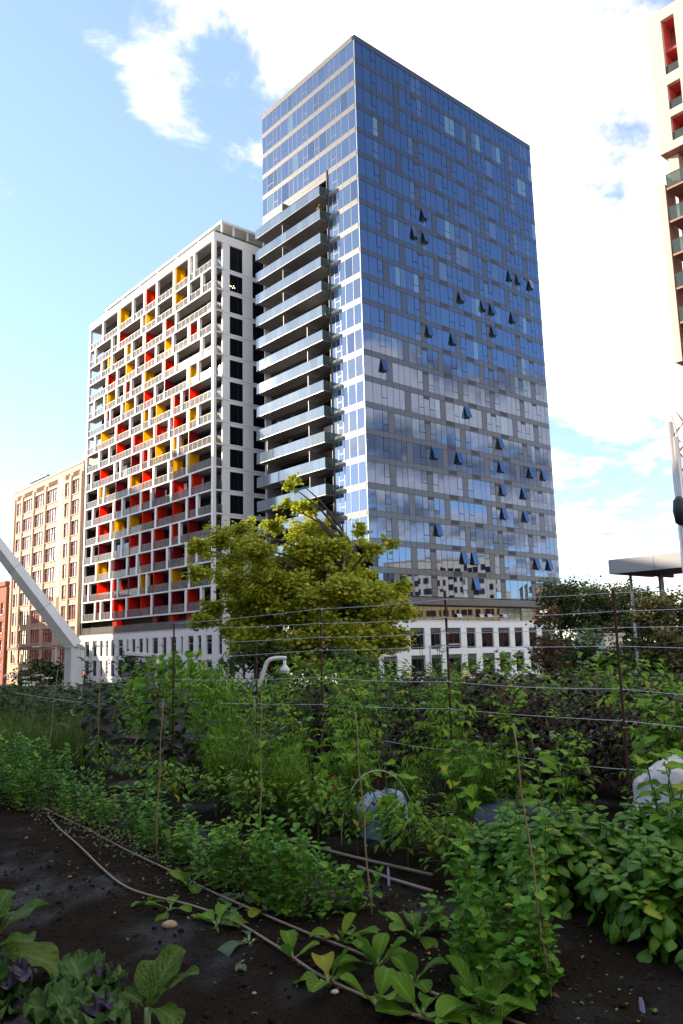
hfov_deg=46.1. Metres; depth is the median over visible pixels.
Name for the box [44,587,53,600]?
window
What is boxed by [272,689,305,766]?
tomato plant
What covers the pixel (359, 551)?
corner window
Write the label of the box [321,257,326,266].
balcony window
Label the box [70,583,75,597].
window
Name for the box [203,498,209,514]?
loggia window
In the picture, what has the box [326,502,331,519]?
balcony window
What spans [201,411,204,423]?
loggia window
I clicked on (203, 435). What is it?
loggia window
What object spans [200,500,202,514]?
loggia window
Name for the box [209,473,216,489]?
loggia window
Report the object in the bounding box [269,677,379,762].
burgundy bush
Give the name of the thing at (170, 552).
loggia window
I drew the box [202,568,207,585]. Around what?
loggia window
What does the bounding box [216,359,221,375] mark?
loggia window
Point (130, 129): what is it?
sky
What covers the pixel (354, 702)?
tomato plant
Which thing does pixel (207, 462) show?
loggia window
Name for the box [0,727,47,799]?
pea plant
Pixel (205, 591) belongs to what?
loggia window
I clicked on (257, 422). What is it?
gable window
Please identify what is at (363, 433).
window frame
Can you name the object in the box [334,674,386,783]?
tomato plant
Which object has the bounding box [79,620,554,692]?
podium building
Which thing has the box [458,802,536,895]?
basil plant
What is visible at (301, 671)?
dill plant
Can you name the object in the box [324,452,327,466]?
balcony window
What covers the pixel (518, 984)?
pea plant
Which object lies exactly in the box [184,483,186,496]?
loggia door
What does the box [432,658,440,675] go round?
window
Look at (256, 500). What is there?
gable window
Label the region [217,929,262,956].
bok choy
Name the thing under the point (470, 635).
window
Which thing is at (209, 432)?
loggia window
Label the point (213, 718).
carrot plant
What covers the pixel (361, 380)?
window frame
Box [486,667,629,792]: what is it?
burgundy bush
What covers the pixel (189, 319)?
loggia window
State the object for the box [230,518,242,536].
gable window
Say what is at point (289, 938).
bok choy
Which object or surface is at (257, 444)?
gable window
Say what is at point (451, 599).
wire
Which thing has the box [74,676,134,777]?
dark leafed bush
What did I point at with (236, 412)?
gable window
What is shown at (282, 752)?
carrot plant
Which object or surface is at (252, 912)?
bok choy
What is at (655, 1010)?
seedling weeds
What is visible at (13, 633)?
window
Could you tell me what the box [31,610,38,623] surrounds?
window
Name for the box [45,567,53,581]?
window
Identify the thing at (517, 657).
window
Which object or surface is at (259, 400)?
gable window
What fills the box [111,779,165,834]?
pea plant
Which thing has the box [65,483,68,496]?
window
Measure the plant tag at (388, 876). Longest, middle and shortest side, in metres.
0.152 x 0.024 x 0.006 m
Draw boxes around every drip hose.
[29,802,524,1023]
[47,815,447,1023]
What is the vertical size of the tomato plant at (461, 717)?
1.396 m
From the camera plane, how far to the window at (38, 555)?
144.92 m
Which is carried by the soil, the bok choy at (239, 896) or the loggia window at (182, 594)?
the bok choy at (239, 896)
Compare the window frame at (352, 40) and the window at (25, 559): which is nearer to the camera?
the window frame at (352, 40)
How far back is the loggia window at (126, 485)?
122.88 m
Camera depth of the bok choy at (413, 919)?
4.42 m
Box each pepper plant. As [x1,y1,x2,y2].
[70,732,125,786]
[108,735,163,791]
[139,752,194,805]
[143,764,202,814]
[185,754,245,815]
[216,762,279,821]
[228,777,292,829]
[284,766,349,831]
[286,773,347,841]
[316,775,395,855]
[368,801,443,871]
[373,772,450,857]
[416,802,491,879]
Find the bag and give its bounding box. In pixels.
[357,788,413,841]
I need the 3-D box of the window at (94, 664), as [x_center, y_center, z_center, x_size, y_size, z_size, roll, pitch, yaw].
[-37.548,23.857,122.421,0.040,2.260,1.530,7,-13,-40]
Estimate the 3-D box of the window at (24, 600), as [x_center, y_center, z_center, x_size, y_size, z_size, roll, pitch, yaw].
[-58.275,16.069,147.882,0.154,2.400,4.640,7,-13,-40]
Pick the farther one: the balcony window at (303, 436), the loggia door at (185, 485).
the loggia door at (185, 485)
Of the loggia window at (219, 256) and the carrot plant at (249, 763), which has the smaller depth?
the carrot plant at (249, 763)
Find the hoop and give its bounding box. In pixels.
[341,770,416,845]
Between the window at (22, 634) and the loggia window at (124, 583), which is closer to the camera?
the loggia window at (124, 583)
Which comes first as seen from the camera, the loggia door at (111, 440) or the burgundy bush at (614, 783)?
the burgundy bush at (614, 783)
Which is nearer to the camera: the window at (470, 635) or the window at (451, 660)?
the window at (451, 660)
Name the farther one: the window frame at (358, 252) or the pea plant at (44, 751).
the window frame at (358, 252)
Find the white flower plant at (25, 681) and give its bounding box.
[3,668,52,742]
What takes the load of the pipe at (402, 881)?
on the soil
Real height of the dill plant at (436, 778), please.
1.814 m
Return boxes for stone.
[162,920,177,928]
[330,989,338,994]
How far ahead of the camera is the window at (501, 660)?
96.62 m
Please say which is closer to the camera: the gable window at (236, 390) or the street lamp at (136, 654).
the street lamp at (136, 654)
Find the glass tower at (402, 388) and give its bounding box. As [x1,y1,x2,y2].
[255,34,559,620]
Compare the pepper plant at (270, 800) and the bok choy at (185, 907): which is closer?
the bok choy at (185, 907)
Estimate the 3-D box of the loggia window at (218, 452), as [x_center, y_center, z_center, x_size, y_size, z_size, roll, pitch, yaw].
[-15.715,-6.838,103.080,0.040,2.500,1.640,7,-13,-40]
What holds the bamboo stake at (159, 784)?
on the soil
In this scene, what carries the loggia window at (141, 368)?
in the apartment block
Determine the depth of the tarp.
5.97 m
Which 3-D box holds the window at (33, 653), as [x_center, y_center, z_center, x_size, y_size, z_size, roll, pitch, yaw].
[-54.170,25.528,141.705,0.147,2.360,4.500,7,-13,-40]
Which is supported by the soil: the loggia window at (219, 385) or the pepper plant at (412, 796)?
the pepper plant at (412, 796)
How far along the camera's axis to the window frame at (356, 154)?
93.83 m
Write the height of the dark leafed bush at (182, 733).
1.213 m
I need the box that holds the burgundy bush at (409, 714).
[371,664,477,768]
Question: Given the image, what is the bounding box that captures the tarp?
[624,754,682,833]
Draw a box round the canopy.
[608,552,681,716]
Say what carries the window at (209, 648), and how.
in the podium building at (509, 638)
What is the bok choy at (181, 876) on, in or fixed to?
on the soil
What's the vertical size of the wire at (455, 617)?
0.117 m
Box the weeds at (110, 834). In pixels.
[0,792,333,916]
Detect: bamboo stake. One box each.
[44,669,57,782]
[97,685,99,783]
[155,698,163,856]
[259,693,261,842]
[355,712,372,914]
[513,723,551,997]
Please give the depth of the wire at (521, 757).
7.12 m
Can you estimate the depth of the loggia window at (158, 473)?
115.13 m
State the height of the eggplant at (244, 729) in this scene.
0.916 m
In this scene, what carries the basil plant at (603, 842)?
on the soil
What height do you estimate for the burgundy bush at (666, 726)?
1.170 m
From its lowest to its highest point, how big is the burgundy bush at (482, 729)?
1.384 m
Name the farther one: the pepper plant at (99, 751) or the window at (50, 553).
the window at (50, 553)
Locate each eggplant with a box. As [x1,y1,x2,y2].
[195,704,238,786]
[225,715,264,800]
[240,709,290,813]
[277,712,312,784]
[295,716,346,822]
[300,719,347,809]
[331,729,381,818]
[350,758,423,845]
[430,728,501,834]
[440,741,499,852]
[497,752,556,830]
[511,718,589,844]
[623,726,682,831]
[636,752,682,854]
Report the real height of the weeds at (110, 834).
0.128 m
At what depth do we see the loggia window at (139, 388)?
122.76 m
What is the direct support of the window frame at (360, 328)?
in the glass tower at (402, 388)
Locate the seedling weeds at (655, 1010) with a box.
[25,824,660,1021]
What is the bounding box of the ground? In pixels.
[0,658,675,745]
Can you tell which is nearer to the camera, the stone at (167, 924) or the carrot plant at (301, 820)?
the stone at (167, 924)
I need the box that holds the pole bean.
[105,649,258,764]
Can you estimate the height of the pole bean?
1.674 m
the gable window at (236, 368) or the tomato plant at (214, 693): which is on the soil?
the tomato plant at (214, 693)
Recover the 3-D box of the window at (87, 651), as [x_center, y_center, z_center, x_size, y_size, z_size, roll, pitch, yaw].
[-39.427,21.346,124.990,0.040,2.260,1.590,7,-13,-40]
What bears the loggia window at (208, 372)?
in the apartment block
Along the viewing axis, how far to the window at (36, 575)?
144.10 m
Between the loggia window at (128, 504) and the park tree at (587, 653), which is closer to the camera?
the park tree at (587, 653)
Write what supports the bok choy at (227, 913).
on the soil
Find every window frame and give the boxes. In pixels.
[262,84,354,173]
[263,61,354,154]
[263,107,355,194]
[264,132,356,215]
[265,40,353,130]
[328,154,357,192]
[329,178,357,215]
[330,203,358,239]
[330,227,359,263]
[330,252,358,287]
[331,277,360,311]
[332,302,361,336]
[332,328,362,361]
[333,354,363,386]
[334,380,363,411]
[334,406,364,437]
[335,433,365,463]
[336,460,366,489]
[336,488,367,516]
[338,515,368,540]
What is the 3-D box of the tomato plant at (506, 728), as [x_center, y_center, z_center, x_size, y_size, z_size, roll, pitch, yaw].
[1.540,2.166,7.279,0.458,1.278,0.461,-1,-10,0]
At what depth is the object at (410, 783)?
7.28 m
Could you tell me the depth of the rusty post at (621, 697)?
6.42 m
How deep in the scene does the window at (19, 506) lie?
154.92 m
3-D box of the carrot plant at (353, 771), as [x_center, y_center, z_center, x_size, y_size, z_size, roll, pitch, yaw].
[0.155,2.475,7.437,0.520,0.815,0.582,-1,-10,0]
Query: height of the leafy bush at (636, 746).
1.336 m
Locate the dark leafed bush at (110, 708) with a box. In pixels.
[76,657,130,764]
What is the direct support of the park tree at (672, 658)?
on the ground
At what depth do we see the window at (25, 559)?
149.43 m
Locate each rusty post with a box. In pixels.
[172,624,174,752]
[255,631,257,733]
[319,605,324,768]
[444,595,455,814]
[612,589,631,803]
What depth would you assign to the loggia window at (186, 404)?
110.95 m
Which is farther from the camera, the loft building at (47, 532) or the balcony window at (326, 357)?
the loft building at (47, 532)
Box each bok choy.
[131,896,163,906]
[146,896,191,921]
[168,869,210,893]
[193,903,245,931]
[213,903,249,922]
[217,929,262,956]
[218,887,255,906]
[235,960,246,972]
[247,891,285,917]
[277,930,319,961]
[293,947,360,991]
[309,912,378,942]
[337,933,406,969]
[340,966,411,1007]
[375,971,472,1019]
[379,910,449,949]
[391,951,447,992]
[434,993,524,1023]
[435,955,536,1023]
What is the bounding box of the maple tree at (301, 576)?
[181,472,423,682]
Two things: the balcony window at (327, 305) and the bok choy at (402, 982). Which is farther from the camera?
the balcony window at (327, 305)
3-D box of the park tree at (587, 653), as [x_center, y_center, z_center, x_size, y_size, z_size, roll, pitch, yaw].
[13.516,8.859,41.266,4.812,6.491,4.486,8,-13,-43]
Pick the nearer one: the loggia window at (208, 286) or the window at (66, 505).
the loggia window at (208, 286)
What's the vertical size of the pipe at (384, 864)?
0.028 m
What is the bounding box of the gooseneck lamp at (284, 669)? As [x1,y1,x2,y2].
[253,656,289,752]
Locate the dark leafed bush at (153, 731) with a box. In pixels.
[138,666,197,777]
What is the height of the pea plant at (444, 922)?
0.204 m
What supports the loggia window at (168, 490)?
in the apartment block
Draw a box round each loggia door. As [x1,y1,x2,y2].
[110,434,113,444]
[123,465,126,476]
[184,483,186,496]
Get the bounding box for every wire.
[174,677,682,694]
[174,701,680,726]
[175,589,682,623]
[179,644,674,658]
[185,626,682,643]
[199,609,677,628]
[385,740,631,769]
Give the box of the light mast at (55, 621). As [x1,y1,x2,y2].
[0,537,84,730]
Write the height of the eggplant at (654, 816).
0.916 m
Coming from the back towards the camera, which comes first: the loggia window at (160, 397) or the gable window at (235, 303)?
the loggia window at (160, 397)
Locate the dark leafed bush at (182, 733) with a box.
[153,687,214,792]
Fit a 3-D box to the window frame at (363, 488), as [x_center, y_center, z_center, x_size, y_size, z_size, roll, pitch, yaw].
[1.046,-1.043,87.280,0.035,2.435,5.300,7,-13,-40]
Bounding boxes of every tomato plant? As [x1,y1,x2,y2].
[184,675,246,752]
[235,679,273,766]
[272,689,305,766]
[319,676,354,775]
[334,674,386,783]
[339,672,385,767]
[387,658,460,806]
[413,660,464,789]
[424,666,484,814]
[485,679,541,799]
[541,709,603,814]
[591,664,682,793]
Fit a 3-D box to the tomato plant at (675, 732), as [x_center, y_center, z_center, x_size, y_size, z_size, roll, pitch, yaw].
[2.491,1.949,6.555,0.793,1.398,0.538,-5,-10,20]
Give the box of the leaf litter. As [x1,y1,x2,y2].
[19,804,674,1023]
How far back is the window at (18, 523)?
154.34 m
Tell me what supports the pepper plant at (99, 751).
on the soil
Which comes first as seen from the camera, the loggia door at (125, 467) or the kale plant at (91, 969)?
the kale plant at (91, 969)
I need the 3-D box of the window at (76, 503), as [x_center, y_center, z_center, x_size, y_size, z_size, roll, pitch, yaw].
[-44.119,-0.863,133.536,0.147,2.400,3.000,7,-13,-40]
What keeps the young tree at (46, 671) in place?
on the ground
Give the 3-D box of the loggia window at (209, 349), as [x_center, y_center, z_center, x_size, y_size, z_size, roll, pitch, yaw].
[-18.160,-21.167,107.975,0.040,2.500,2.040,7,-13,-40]
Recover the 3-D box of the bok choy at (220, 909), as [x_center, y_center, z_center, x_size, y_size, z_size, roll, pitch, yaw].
[-0.721,2.443,4.816,0.347,0.135,0.285,-4,-10,14]
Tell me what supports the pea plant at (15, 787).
on the soil
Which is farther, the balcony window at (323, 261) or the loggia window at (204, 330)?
the loggia window at (204, 330)
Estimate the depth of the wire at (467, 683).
7.59 m
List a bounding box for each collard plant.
[0,889,59,977]
[117,944,198,1023]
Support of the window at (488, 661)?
in the podium building at (509, 638)
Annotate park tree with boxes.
[531,574,604,700]
[537,575,634,675]
[557,621,640,741]
[574,574,677,674]
[598,586,682,730]
[639,585,682,701]
[642,625,682,714]
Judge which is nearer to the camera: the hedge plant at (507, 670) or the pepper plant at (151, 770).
the pepper plant at (151, 770)
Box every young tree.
[0,654,110,723]
[107,647,191,723]
[201,637,318,726]
[292,642,418,726]
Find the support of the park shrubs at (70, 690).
on the soil
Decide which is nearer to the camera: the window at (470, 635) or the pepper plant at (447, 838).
the pepper plant at (447, 838)
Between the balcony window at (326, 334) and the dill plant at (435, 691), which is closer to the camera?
the dill plant at (435, 691)
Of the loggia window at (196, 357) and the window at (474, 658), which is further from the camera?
the loggia window at (196, 357)
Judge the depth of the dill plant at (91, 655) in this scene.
14.23 m
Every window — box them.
[11,651,15,662]
[12,613,15,625]
[12,632,14,644]
[13,594,16,606]
[16,521,19,533]
[16,539,19,551]
[17,504,20,515]
[18,650,26,662]
[19,631,26,643]
[20,593,27,605]
[20,611,27,624]
[22,554,29,567]
[23,517,31,531]
[23,536,30,549]
[24,499,31,512]
[30,630,38,643]
[30,650,38,661]
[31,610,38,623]
[33,551,41,565]
[33,570,40,583]
[34,532,42,546]
[35,513,42,527]
[36,494,43,507]
[42,649,51,662]
[43,629,51,642]
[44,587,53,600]
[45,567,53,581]
[46,527,55,542]
[46,547,54,561]
[47,508,56,522]
[48,488,56,503]
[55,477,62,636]
[60,649,64,662]
[61,606,64,618]
[62,585,65,599]
[63,544,66,557]
[63,564,65,578]
[64,523,67,536]
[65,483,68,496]
[65,503,67,516]
[69,605,74,619]
[70,562,76,576]
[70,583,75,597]
[71,541,76,555]
[72,499,78,514]
[72,520,77,534]
[73,479,78,493]
[86,645,88,655]
[93,663,95,675]
[106,604,109,618]
[108,508,111,520]
[108,584,110,598]
[109,489,112,500]
[112,488,115,499]
[116,544,118,557]
[118,358,122,366]
[119,644,122,655]
[123,582,125,596]
[123,602,124,617]
[125,484,127,495]
[126,541,128,555]
[127,463,130,475]
[127,502,129,514]
[136,421,140,432]
[137,383,140,392]
[138,600,139,615]
[139,362,144,372]
[140,642,142,652]
[151,577,152,592]
[154,373,158,383]
[154,641,157,653]
[157,332,162,342]
[157,471,160,484]
[158,390,162,401]
[159,350,164,360]
[161,470,164,482]
[163,309,168,318]
[163,596,165,613]
[164,531,168,546]
[164,575,166,590]
[165,447,169,460]
[165,596,168,613]
[166,406,170,417]
[167,489,169,502]
[167,509,170,523]
[167,574,168,590]
[170,552,171,567]
[177,379,184,391]
[179,360,182,369]
[182,549,184,565]
[182,571,185,588]
[182,594,183,611]
[183,355,190,367]
[183,440,186,453]
[183,527,184,542]
[185,313,192,324]
[185,398,187,408]
[185,526,187,541]
[189,638,192,652]
[193,309,199,319]
[194,350,198,361]
[198,266,203,274]
[198,523,200,537]
[198,591,205,609]
[199,390,204,402]
[199,432,206,446]
[199,455,204,469]
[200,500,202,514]
[201,368,205,379]
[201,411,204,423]
[201,521,207,537]
[202,325,205,335]
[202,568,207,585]
[203,476,208,490]
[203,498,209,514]
[204,261,210,270]
[205,281,210,291]
[205,344,210,355]
[205,387,210,399]
[205,409,208,421]
[205,453,210,467]
[206,322,211,333]
[206,365,210,376]
[206,590,210,600]
[207,430,210,443]
[207,640,211,653]
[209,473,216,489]
[216,337,221,353]
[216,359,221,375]
[216,449,220,465]
[216,495,220,512]
[216,589,220,599]
[217,252,221,266]
[217,294,221,309]
[217,381,221,397]
[217,403,221,419]
[217,472,220,488]
[217,518,220,529]
[218,273,221,288]
[219,316,221,331]
[219,426,220,442]
[220,638,221,653]
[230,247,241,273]
[230,275,241,293]
[230,296,241,314]
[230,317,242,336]
[230,339,242,357]
[230,360,242,379]
[230,382,242,401]
[230,404,242,423]
[230,427,242,445]
[230,449,242,468]
[230,472,242,491]
[230,495,242,514]
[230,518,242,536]
[252,254,263,277]
[252,282,263,298]
[253,303,263,319]
[253,324,263,340]
[253,345,263,361]
[253,366,264,383]
[253,387,264,405]
[253,409,264,427]
[253,431,264,449]
[254,453,264,471]
[254,475,265,494]
[254,498,265,516]
[254,521,265,539]
[287,511,294,518]
[294,460,301,465]
[296,434,305,440]
[300,483,309,489]
[319,188,324,195]
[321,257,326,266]
[322,232,328,242]
[322,280,328,290]
[322,327,329,339]
[322,376,328,389]
[323,351,331,364]
[323,400,332,415]
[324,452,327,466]
[326,303,328,315]
[326,477,331,493]
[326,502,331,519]
[357,546,365,569]
[366,554,377,582]
[384,661,396,676]
[411,631,423,648]
[411,659,424,676]
[431,633,439,648]
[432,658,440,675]
[448,632,459,647]
[449,658,460,671]
[467,632,474,647]
[468,658,475,672]
[482,631,492,646]
[483,658,493,671]
[498,632,508,646]
[500,657,510,670]
[515,631,521,645]
[516,656,523,670]
[529,633,535,645]
[531,656,537,669]
[670,27,678,69]
[676,91,682,104]
[680,123,682,135]
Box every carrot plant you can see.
[187,700,227,773]
[190,717,234,791]
[195,726,242,799]
[197,739,248,811]
[210,691,257,782]
[217,730,283,814]
[251,747,303,820]
[259,734,306,809]
[268,749,330,829]
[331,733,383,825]
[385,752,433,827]
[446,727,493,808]
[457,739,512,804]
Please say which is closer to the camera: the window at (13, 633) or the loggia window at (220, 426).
the loggia window at (220, 426)
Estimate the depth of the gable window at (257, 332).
108.79 m
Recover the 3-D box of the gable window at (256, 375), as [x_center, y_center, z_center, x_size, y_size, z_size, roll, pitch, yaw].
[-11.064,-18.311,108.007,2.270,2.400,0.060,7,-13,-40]
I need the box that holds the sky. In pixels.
[0,0,682,641]
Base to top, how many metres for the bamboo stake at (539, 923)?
1.271 m
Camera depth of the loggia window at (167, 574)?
110.35 m
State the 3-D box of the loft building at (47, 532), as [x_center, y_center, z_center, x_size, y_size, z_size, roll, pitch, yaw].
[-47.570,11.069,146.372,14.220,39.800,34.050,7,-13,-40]
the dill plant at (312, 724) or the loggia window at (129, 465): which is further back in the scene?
the loggia window at (129, 465)
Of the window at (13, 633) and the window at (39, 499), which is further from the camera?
the window at (13, 633)
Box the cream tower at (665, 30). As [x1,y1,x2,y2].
[646,0,682,365]
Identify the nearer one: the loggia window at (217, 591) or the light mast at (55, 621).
the light mast at (55, 621)
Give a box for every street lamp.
[32,645,79,696]
[94,645,124,716]
[124,651,160,686]
[429,643,458,675]
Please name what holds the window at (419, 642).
in the podium building at (509, 638)
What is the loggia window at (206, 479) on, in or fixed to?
in the apartment block
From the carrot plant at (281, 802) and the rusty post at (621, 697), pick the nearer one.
the rusty post at (621, 697)
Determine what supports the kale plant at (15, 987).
on the soil
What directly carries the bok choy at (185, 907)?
on the soil
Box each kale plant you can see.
[0,957,39,1023]
[23,976,130,1023]
[42,948,136,1013]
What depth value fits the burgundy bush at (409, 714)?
10.76 m
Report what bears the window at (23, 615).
in the loft building at (47, 532)
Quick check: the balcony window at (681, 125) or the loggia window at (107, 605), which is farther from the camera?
the loggia window at (107, 605)
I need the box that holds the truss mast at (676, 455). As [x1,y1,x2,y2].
[667,410,682,573]
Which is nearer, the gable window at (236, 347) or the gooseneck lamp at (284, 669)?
the gooseneck lamp at (284, 669)
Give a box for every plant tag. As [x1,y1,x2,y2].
[387,867,389,885]
[638,997,644,1013]
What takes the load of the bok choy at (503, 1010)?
on the soil
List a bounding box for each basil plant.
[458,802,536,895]
[494,791,600,919]
[561,794,661,913]
[574,827,682,944]
[609,783,682,891]
[622,860,682,969]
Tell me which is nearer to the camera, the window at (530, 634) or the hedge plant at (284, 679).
the hedge plant at (284, 679)
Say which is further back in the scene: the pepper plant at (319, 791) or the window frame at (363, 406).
the window frame at (363, 406)
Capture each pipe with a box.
[285,838,433,876]
[357,865,433,892]
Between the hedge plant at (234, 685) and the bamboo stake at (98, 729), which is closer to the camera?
the bamboo stake at (98, 729)
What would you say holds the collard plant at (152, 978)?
on the soil
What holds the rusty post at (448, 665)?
on the soil
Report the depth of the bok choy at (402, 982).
3.57 m
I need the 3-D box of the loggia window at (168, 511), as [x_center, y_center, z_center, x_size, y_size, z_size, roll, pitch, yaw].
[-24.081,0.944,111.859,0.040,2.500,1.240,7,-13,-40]
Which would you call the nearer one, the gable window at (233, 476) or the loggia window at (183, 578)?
the gable window at (233, 476)
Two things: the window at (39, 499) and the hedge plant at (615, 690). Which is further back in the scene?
the window at (39, 499)
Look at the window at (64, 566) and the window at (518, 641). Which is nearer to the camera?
the window at (518, 641)
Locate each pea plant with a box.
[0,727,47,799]
[0,735,58,789]
[0,751,55,812]
[25,743,77,805]
[54,766,106,816]
[76,783,128,827]
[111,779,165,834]
[133,796,192,851]
[161,809,204,865]
[187,817,243,874]
[204,815,275,891]
[243,814,313,904]
[268,827,360,920]
[336,864,383,912]
[420,893,468,941]
[441,815,563,977]
[443,906,564,1014]
[444,880,559,992]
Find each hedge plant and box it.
[104,674,192,738]
[161,665,252,742]
[249,648,356,747]
[298,648,422,751]
[436,649,567,763]
[544,645,682,774]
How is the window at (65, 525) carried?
in the loft building at (47, 532)
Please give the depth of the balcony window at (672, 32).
63.60 m
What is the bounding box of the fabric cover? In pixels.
[462,798,589,846]
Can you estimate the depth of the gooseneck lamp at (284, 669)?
10.72 m
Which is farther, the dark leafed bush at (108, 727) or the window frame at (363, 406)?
the window frame at (363, 406)
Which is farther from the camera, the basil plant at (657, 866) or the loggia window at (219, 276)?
the loggia window at (219, 276)
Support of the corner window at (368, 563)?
in the glass tower at (402, 388)
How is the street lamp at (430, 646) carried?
on the ground
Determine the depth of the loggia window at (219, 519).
101.63 m
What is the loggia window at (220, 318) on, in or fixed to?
in the apartment block
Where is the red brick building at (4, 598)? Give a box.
[0,581,9,683]
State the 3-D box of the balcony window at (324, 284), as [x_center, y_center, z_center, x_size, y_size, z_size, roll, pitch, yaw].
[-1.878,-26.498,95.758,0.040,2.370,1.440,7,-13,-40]
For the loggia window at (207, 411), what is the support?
in the apartment block
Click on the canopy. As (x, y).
(662, 566)
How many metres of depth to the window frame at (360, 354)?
89.80 m
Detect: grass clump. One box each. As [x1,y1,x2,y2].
[0,683,67,762]
[0,700,96,778]
[2,691,103,768]
[16,686,115,758]
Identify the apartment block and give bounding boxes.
[81,220,271,634]
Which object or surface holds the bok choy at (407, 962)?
on the soil
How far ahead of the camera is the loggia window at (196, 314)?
111.07 m
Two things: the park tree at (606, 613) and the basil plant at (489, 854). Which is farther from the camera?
the park tree at (606, 613)
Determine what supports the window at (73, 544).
in the loft building at (47, 532)
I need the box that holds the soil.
[0,725,682,1023]
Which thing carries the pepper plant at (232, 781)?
on the soil
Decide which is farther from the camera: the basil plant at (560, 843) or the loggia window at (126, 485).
the loggia window at (126, 485)
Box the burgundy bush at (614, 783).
[567,682,682,803]
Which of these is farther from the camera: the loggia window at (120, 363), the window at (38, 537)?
the window at (38, 537)
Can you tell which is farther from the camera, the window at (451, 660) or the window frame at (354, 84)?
the window frame at (354, 84)
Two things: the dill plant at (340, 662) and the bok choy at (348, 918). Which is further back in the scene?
the dill plant at (340, 662)
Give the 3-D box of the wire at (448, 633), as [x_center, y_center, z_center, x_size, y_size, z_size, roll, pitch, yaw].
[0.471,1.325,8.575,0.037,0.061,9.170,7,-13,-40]
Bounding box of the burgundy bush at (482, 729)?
[425,663,550,777]
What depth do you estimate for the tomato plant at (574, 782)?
6.68 m
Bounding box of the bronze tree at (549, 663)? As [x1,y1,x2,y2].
[520,601,585,734]
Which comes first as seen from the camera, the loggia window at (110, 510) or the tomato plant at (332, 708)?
the tomato plant at (332, 708)
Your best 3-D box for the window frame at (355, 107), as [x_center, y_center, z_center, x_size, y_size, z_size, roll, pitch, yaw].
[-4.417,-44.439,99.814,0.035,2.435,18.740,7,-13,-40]
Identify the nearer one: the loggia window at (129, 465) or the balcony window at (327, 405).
the balcony window at (327, 405)
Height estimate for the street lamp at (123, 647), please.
5.860 m
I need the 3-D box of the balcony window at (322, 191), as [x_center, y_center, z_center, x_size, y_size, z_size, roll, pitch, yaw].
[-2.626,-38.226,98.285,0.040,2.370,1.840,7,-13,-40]
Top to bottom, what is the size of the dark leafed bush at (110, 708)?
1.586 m
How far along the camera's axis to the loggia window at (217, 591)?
100.34 m
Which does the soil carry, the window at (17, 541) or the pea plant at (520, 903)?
the pea plant at (520, 903)
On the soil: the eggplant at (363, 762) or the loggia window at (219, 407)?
the eggplant at (363, 762)
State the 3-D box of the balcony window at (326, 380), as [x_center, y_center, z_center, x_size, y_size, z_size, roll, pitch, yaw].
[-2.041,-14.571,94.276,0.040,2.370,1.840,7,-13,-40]
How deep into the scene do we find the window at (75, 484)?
134.40 m
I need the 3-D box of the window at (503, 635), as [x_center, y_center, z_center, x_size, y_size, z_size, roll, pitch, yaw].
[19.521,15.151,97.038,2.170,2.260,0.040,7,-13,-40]
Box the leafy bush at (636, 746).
[629,681,682,779]
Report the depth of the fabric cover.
6.48 m
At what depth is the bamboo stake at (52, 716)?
9.91 m
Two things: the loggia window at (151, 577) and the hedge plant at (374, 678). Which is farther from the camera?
the loggia window at (151, 577)
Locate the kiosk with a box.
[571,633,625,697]
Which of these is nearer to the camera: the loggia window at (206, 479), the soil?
the soil
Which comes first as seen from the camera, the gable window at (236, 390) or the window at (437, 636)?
the window at (437, 636)
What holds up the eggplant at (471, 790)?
on the soil
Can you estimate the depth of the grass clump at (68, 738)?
11.67 m
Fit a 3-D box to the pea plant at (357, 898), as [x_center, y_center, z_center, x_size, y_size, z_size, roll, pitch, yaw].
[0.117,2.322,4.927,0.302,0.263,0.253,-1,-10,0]
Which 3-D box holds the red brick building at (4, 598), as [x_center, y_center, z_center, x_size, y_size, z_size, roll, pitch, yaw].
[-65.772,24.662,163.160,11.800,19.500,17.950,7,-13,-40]
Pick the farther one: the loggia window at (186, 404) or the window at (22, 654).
the window at (22, 654)
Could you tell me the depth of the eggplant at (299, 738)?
8.69 m
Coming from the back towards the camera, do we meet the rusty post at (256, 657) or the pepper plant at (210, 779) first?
the rusty post at (256, 657)
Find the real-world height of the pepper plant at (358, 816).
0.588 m
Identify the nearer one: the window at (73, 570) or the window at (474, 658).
the window at (474, 658)
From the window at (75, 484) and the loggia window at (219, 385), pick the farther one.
the window at (75, 484)
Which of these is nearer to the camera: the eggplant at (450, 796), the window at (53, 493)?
the eggplant at (450, 796)
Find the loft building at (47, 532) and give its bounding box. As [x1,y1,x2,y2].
[6,446,100,685]
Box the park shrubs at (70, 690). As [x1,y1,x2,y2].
[0,665,682,739]
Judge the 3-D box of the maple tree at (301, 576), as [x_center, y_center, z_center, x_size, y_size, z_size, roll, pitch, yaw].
[-1.972,4.692,39.960,12.159,13.616,7.881,-1,-10,0]
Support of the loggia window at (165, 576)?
in the apartment block
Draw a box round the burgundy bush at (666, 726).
[647,700,682,759]
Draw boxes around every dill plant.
[75,644,93,713]
[144,643,182,763]
[277,707,296,811]
[291,664,319,766]
[291,683,320,767]
[295,652,319,761]
[332,646,367,759]
[364,653,389,767]
[369,649,399,774]
[408,627,451,796]
[414,631,447,789]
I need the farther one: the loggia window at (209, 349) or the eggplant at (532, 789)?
the loggia window at (209, 349)
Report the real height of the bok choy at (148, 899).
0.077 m
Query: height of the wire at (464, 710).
0.128 m
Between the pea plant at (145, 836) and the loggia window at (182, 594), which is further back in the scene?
the loggia window at (182, 594)
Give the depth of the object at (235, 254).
108.21 m

